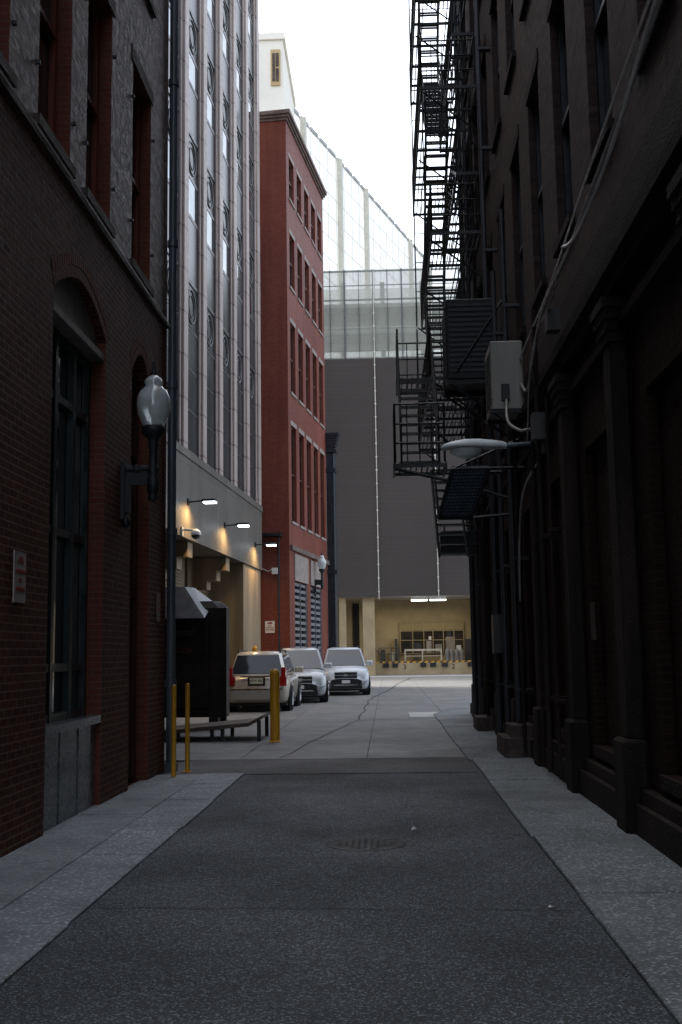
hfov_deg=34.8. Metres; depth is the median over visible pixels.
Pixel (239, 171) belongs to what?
window
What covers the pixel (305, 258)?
window
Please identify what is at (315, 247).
window
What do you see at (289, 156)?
window
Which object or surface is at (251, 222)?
window
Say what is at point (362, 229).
screen wall
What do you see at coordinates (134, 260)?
window
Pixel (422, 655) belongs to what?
workbench
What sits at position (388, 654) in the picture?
dock railing
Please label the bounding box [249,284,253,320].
window
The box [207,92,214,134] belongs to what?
window
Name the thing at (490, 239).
window
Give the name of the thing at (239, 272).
window
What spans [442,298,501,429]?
rooftop condenser
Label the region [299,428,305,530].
window
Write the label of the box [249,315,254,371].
window
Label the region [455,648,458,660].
gas cylinder
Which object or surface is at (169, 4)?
window
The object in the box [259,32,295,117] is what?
cream tower
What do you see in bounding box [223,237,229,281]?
window
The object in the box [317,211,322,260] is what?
window
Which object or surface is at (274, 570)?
security camera
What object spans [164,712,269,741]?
steel platform
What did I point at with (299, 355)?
window
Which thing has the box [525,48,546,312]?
window
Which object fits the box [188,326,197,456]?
window
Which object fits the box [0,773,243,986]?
kerb
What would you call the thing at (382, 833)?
pavement crack
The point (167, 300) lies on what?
window
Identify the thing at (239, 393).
window
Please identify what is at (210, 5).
window
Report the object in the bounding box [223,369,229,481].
window
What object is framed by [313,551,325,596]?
wall lantern
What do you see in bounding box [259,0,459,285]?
sky
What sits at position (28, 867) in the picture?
sidewalk
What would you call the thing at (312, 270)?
window
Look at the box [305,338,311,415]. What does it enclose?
window
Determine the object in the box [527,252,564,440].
cable
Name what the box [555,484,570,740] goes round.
blocked window
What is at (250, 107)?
window
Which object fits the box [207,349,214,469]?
window
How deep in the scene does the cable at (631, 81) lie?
7.98 m
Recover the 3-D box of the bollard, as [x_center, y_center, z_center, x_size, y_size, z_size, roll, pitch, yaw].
[-1.250,3.650,20.573,0.260,1.365,0.260,-1,-7,2]
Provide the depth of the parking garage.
79.47 m
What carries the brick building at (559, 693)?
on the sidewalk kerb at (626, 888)
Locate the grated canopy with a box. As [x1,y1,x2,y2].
[437,437,526,519]
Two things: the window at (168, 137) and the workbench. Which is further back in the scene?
the workbench
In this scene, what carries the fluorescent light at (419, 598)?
attached to the parking garage
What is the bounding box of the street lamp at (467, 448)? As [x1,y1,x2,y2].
[441,439,545,458]
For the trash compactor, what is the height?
3.190 m
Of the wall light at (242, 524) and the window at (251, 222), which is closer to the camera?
the wall light at (242, 524)
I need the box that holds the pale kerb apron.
[370,675,471,676]
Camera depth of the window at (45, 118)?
11.27 m
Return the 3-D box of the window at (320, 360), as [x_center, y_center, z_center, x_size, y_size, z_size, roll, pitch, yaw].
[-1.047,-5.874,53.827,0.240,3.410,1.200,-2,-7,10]
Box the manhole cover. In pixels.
[325,837,406,850]
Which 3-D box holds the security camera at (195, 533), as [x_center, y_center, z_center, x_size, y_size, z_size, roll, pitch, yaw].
[-4.264,0.604,30.999,0.580,0.360,0.320,-1,-7,2]
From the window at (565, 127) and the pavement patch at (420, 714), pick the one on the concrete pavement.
the pavement patch at (420, 714)
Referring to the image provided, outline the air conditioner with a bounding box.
[485,341,523,447]
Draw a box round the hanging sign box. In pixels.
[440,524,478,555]
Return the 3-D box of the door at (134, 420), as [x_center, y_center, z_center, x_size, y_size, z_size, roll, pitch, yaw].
[-2.829,0.685,14.210,0.110,5.570,1.100,-1,-7,2]
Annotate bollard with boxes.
[269,669,281,741]
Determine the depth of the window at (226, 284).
38.97 m
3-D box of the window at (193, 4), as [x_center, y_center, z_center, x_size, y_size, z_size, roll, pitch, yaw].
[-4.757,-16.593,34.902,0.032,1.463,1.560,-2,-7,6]
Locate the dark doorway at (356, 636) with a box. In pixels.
[352,604,359,647]
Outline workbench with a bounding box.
[404,649,441,660]
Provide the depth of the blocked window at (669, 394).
9.04 m
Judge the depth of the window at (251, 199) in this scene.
44.75 m
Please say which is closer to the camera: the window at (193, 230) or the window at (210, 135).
the window at (193, 230)
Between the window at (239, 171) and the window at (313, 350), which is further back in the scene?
the window at (313, 350)
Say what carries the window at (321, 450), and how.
in the brick building at (293, 193)
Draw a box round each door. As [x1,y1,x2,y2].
[128,372,138,779]
[295,583,306,647]
[311,587,321,657]
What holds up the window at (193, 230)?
in the office building at (218, 433)
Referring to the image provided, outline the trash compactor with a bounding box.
[165,587,229,721]
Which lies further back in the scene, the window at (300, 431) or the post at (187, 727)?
the window at (300, 431)
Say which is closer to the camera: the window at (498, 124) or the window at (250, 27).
the window at (498, 124)
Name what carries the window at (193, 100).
in the office building at (218, 433)
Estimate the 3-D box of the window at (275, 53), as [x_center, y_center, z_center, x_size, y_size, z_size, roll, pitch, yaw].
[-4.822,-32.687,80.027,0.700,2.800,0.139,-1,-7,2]
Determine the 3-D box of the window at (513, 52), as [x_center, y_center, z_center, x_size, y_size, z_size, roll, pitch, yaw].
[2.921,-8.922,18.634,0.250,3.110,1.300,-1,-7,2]
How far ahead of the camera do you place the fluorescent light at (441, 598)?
78.81 m
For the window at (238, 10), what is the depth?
43.03 m
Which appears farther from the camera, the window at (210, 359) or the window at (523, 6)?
the window at (210, 359)
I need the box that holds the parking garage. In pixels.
[323,267,471,675]
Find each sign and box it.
[12,550,26,603]
[156,592,159,621]
[265,621,274,632]
[590,601,595,639]
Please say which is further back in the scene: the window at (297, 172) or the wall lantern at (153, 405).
the window at (297, 172)
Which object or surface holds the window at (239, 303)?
in the office building at (218, 433)
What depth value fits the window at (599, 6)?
11.68 m
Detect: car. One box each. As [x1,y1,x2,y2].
[229,650,303,710]
[281,647,331,701]
[322,646,372,694]
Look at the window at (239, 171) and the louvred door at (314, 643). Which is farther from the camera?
the louvred door at (314, 643)
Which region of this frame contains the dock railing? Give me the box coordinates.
[375,647,398,661]
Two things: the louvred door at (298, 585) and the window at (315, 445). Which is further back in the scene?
the window at (315, 445)
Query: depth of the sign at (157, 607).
15.17 m
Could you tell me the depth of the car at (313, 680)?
36.72 m
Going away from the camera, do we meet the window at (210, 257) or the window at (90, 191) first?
the window at (90, 191)
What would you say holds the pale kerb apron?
on the concrete pavement
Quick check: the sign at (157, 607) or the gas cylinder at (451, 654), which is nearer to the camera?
the sign at (157, 607)
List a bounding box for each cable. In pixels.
[505,399,535,446]
[518,463,536,600]
[519,0,650,358]
[520,0,662,391]
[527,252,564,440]
[561,0,657,248]
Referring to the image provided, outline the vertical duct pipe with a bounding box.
[325,432,340,647]
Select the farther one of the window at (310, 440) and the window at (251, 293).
the window at (310, 440)
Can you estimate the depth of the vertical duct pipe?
53.93 m
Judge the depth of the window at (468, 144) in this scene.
27.26 m
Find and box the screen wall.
[294,107,431,289]
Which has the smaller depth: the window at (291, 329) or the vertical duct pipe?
the window at (291, 329)
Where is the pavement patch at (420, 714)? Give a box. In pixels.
[409,712,436,716]
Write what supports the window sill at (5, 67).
in the brick building at (85, 324)
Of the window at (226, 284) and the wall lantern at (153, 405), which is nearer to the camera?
the wall lantern at (153, 405)
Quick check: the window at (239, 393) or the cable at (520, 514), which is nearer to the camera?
the cable at (520, 514)
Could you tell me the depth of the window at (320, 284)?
54.77 m
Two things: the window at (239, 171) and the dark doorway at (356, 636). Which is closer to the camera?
the window at (239, 171)
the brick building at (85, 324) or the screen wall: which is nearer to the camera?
the brick building at (85, 324)
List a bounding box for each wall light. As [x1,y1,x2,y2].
[187,498,216,505]
[224,522,249,528]
[255,542,276,547]
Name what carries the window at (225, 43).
in the office building at (218, 433)
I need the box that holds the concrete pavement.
[164,674,471,761]
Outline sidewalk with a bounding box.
[0,774,203,909]
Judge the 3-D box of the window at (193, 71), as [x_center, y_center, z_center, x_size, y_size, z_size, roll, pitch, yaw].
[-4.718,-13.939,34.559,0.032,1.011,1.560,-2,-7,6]
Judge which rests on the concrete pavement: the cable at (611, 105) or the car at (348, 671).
the car at (348, 671)
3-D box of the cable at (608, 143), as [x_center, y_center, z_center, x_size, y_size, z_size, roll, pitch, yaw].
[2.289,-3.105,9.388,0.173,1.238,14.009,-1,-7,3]
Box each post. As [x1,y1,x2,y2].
[171,685,175,776]
[182,683,191,771]
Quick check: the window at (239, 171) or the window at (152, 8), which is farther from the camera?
the window at (239, 171)
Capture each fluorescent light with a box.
[411,597,427,600]
[429,596,445,600]
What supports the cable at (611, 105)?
attached to the brick building at (559, 693)
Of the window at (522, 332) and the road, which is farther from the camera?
the window at (522, 332)
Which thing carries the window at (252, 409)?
in the office building at (218, 433)
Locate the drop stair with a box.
[429,431,468,557]
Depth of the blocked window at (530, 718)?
17.67 m
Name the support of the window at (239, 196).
in the office building at (218, 433)
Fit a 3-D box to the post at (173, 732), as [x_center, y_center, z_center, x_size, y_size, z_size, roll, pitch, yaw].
[-2.282,2.984,14.850,0.120,1.250,0.120,-1,-7,2]
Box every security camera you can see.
[181,527,200,538]
[262,568,277,573]
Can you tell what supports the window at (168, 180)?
in the office building at (218, 433)
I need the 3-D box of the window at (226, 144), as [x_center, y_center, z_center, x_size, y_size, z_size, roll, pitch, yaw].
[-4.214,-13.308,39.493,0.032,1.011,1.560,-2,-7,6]
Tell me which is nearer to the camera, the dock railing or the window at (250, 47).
the window at (250, 47)
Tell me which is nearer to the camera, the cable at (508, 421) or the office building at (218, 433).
the cable at (508, 421)
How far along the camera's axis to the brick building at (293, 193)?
47.60 m
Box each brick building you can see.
[0,0,178,857]
[259,109,329,659]
[452,0,681,867]
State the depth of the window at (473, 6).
25.81 m
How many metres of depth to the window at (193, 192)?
34.20 m
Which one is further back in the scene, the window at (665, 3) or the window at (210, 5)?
the window at (210, 5)
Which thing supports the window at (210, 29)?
in the office building at (218, 433)
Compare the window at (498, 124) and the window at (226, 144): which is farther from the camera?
the window at (226, 144)
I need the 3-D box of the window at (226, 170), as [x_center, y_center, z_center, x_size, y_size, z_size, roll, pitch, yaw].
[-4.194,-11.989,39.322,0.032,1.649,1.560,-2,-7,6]
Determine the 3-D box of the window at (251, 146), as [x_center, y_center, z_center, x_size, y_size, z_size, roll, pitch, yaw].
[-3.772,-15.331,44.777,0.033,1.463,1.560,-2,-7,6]
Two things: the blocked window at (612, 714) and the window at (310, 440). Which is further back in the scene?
the window at (310, 440)
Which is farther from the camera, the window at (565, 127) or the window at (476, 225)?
the window at (476, 225)
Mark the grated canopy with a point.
(464, 487)
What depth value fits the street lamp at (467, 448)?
15.28 m
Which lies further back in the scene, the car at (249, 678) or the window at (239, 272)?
the window at (239, 272)
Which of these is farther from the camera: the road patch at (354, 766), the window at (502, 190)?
the window at (502, 190)
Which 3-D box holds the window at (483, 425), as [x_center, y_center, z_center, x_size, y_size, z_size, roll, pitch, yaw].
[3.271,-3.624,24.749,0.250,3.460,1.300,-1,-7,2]
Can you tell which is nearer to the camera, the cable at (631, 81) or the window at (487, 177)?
the cable at (631, 81)
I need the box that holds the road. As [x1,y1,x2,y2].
[0,772,675,1023]
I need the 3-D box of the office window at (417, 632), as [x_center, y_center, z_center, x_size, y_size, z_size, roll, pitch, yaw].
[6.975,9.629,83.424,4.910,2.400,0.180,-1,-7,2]
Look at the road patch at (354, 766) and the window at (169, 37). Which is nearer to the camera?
the road patch at (354, 766)
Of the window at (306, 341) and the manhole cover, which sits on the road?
the manhole cover
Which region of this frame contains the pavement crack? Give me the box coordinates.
[138,678,580,910]
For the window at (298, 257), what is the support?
in the brick building at (293, 193)
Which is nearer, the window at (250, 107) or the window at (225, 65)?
the window at (225, 65)
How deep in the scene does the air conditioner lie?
16.32 m
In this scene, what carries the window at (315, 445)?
in the brick building at (293, 193)
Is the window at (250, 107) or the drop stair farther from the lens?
the window at (250, 107)
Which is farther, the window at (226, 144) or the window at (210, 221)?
the window at (226, 144)
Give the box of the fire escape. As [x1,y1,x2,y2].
[393,0,519,502]
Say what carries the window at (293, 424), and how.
in the brick building at (293, 193)
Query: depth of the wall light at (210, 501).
31.78 m
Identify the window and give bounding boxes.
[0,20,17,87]
[35,0,76,178]
[43,279,103,831]
[83,0,116,237]
[130,43,154,297]
[146,0,156,18]
[166,300,177,441]
[167,180,178,263]
[168,37,178,108]
[168,137,178,196]
[169,4,179,56]
[188,215,197,291]
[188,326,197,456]
[189,0,198,28]
[189,50,198,97]
[189,81,197,146]
[189,175,197,227]
[207,0,214,28]
[207,11,214,68]
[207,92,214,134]
[207,120,214,180]
[207,208,214,256]
[207,245,214,315]
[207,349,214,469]
[223,30,228,65]
[223,53,228,102]
[223,128,229,167]
[223,155,229,209]
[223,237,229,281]
[223,272,229,336]
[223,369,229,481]
[236,0,241,44]
[236,65,241,99]
[237,90,241,134]
[237,160,241,193]
[237,185,242,235]
[237,262,242,302]
[237,295,242,354]
[237,386,242,490]
[248,13,252,44]
[248,33,252,76]
[249,101,252,128]
[249,121,253,163]
[249,188,253,219]
[249,211,253,257]
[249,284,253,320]
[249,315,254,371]
[250,403,254,500]
[271,49,279,85]
[288,152,294,209]
[289,228,295,295]
[290,317,296,399]
[291,420,297,526]
[296,168,302,223]
[297,242,303,307]
[298,328,304,407]
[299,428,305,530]
[303,183,309,236]
[304,255,310,317]
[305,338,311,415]
[306,435,312,533]
[310,197,316,249]
[311,267,317,327]
[312,348,318,422]
[313,441,319,537]
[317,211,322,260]
[318,279,323,337]
[319,357,324,428]
[320,448,325,540]
[400,621,464,653]
[466,144,471,262]
[469,6,474,67]
[472,90,480,239]
[477,270,486,432]
[481,33,489,196]
[487,231,492,269]
[489,0,501,153]
[496,184,508,340]
[503,0,515,94]
[509,124,525,340]
[519,0,527,21]
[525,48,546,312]
[528,513,536,723]
[546,0,574,258]
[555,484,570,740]
[584,0,613,183]
[593,438,620,765]
[629,0,669,74]
[657,364,681,799]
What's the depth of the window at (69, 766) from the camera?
11.64 m
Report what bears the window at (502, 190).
in the brick building at (559, 693)
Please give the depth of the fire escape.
24.63 m
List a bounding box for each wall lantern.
[120,361,170,528]
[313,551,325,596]
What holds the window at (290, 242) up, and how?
in the brick building at (293, 193)
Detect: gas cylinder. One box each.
[445,648,449,660]
[450,648,453,660]
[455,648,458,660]
[459,648,463,659]
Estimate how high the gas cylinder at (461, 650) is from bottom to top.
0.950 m
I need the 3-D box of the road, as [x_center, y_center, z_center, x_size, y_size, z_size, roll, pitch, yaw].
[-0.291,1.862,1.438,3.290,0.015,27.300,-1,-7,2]
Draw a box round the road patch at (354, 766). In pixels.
[160,757,479,774]
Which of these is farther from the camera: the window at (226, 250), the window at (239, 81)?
the window at (239, 81)
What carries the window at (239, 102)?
in the office building at (218, 433)
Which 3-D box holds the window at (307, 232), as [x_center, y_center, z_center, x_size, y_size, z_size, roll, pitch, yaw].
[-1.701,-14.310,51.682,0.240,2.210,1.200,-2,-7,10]
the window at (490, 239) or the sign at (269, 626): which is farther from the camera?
the sign at (269, 626)
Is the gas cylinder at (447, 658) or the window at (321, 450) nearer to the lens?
the window at (321, 450)
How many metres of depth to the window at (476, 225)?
25.22 m
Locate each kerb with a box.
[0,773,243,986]
[433,701,681,1023]
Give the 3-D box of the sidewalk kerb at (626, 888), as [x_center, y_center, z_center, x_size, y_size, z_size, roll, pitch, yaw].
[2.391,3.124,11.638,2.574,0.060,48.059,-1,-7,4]
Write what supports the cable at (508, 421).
attached to the brick building at (559, 693)
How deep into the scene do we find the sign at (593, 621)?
12.05 m
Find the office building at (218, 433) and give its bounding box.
[165,0,262,667]
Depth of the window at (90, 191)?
13.00 m
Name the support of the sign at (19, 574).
attached to the brick building at (85, 324)
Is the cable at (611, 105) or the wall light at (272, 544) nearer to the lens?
the cable at (611, 105)

